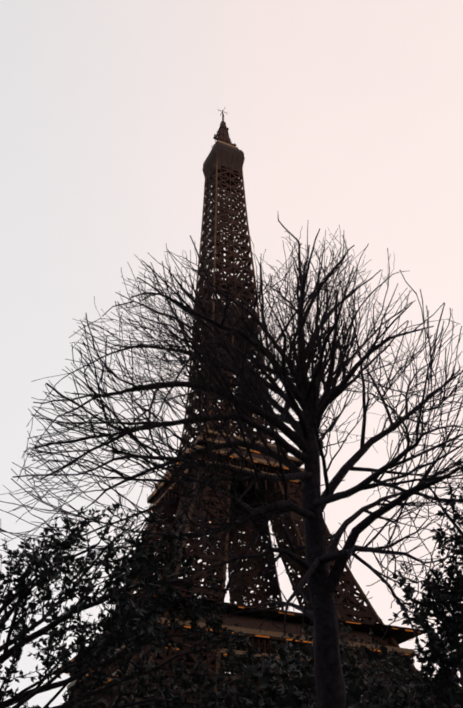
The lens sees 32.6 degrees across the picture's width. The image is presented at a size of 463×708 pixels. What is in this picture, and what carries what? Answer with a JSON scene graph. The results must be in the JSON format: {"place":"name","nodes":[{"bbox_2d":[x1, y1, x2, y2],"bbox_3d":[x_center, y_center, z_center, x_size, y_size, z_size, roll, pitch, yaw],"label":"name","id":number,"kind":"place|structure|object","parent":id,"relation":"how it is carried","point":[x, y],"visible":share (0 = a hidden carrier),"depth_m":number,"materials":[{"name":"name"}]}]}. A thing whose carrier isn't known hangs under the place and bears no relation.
{"place":"outdoors","nodes":[
{"label":"outdoors","id":0,"kind":"place"},
{"bbox_2d":[0,0,462,707],"label":"sky","id":1,"kind":"structure","parent":0,"point":[348,114],"materials":[{"name":"white"}]},
{"label":"lawn","id":2,"kind":"structure","parent":0,"visible":0},
{"bbox_2d":[0,501,257,707],"bbox_3d":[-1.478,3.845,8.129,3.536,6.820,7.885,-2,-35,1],"label":"leafy tree","id":3,"kind":"object","parent":2,"relation":"on","point":[113,625],"visible":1,"depth_m":8.68,"materials":[{"name":"green plant"}]},
{"bbox_2d":[106,687,181,707],"bbox_3d":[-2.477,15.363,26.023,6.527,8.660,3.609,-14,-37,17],"label":"shrub","id":4,"kind":"object","parent":2,"relation":"on","point":[165,695],"visible":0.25,"depth_m":27.56,"materials":[{"name":"green plant"}]},
{"bbox_2d":[0,216,462,707],"bbox_3d":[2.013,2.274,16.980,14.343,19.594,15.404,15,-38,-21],"label":"bare tree","id":5,"kind":"object","parent":2,"relation":"on","point":[308,442],"visible":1,"depth_m":14.79,"materials":[{"name":"brown plant"}]},
{"bbox_2d":[167,665,299,707],"bbox_3d":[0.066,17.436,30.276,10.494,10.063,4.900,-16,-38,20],"label":"shrub","id":6,"kind":"object","parent":2,"relation":"on","point":[243,683],"visible":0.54,"depth_m":32.07,"materials":[{"name":"green plant"}]},
{"bbox_2d":[175,633,314,707],"bbox_3d":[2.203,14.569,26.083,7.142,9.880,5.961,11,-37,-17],"label":"shrub","id":7,"kind":"object","parent":2,"relation":"on","point":[281,665],"visible":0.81,"depth_m":28.06,"materials":[{"name":"green plant"}]},
{"bbox_2d":[244,639,389,707],"bbox_3d":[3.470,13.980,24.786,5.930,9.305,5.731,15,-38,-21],"label":"shrub","id":8,"kind":"object","parent":2,"relation":"on","point":[296,681],"visible":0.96,"depth_m":26.31,"materials":[{"name":"green plant"}]},
{"bbox_2d":[406,458,462,707],"bbox_3d":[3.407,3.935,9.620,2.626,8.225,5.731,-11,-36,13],"label":"leafy tree","id":9,"kind":"object","parent":2,"relation":"on","point":[450,628],"visible":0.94,"depth_m":9.35,"materials":[{"name":"green plant"}]},
{"label":"ground","id":10,"kind":"structure","parent":0,"visible":0},
{"bbox_2d":[128,647,168,706],"bbox_3d":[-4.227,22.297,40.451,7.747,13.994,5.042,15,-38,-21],"label":"shrub","id":11,"kind":"object","parent":10,"relation":"on","point":[143,677],"visible":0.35,"depth_m":43.73,"materials":[{"name":"green plant"}]},
{"bbox_2d":[138,623,304,707],"bbox_3d":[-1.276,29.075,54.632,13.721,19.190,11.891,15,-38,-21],"label":"shrub","id":12,"kind":"object","parent":10,"relation":"on","point":[221,669],"visible":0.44,"depth_m":56.36,"materials":[{"name":"green plant"}]},
{"bbox_2d":[250,623,371,707],"bbox_3d":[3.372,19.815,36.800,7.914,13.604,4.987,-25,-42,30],"label":"shrub","id":13,"kind":"object","parent":10,"relation":"on","point":[300,671],"visible":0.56,"depth_m":38.59,"materials":[{"name":"green plant"}]},
{"bbox_2d":[272,620,430,707],"bbox_3d":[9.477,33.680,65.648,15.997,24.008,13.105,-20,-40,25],"label":"shrub","id":14,"kind":"object","parent":10,"relation":"on","point":[371,671],"visible":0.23,"depth_m":70.23,"materials":[{"name":"green plant"}]},
{"bbox_2d":[312,658,462,707],"bbox_3d":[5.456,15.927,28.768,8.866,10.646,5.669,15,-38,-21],"label":"shrub","id":15,"kind":"object","parent":10,"relation":"on","point":[406,695],"visible":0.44,"depth_m":30.62,"materials":[{"name":"green plant"}]},
{"bbox_2d":[344,645,450,707],"bbox_3d":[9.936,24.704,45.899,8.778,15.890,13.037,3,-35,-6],"label":"shrub","id":16,"kind":"object","parent":10,"relation":"on","point":[371,691],"visible":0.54,"depth_m":45.70,"materials":[{"name":"green plant"}]},
{"bbox_2d":[360,654,461,707],"bbox_3d":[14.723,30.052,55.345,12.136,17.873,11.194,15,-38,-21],"label":"shrub","id":17,"kind":"object","parent":10,"relation":"on","point":[387,667],"visible":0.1,"depth_m":60.10,"materials":[{"name":"green plant"}]},
{"bbox_2d":[374,562,462,707],"bbox_3d":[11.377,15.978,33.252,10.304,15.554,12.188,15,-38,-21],"label":"shrub","id":18,"kind":"object","parent":10,"relation":"on","point":[417,690],"visible":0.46,"depth_m":36.75,"materials":[{"name":"green plant"}]},
{"label":"gravel paths","id":19,"kind":"structure","parent":0,"visible":0},
{"bbox_2d":[60,108,433,707],"bbox_3d":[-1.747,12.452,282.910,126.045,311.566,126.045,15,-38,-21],"label":"tower","id":20,"kind":"structure","parent":19,"relation":"on","point":[367,617],"depth_m":244.38,"materials":[{"name":"brown metal"}]},
{"bbox_2d":[91,141,371,688],"bbox_3d":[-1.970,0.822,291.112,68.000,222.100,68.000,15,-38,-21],"label":"eiffel tower cabins","id":21,"kind":"object","parent":20,"relation":"attached to","point":[250,622],"visible":0.17,"depth_m":219.76,"materials":[{"name":"brown metal"}]},
{"bbox_2d":[68,140,414,690],"bbox_3d":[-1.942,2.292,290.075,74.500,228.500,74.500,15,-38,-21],"label":"platform","id":22,"kind":"structure","parent":20,"relation":"attached to","point":[275,634],"depth_m":210.37,"materials":[{"name":"brown metal"}]},
{"bbox_2d":[76,158,416,706],"bbox_3d":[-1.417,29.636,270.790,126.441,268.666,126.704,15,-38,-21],"label":"eiffel tower chords","id":23,"kind":"object","parent":20,"relation":"attached to","point":[368,603],"visible":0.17,"depth_m":265.83,"materials":[{"name":"brown metal"}]},
{"bbox_2d":[72,237,420,681],"bbox_3d":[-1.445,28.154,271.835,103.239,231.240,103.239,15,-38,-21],"label":"lights","id":24,"kind":"object","parent":20,"relation":"attached to","point":[243,607],"visible":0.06,"depth_m":207.86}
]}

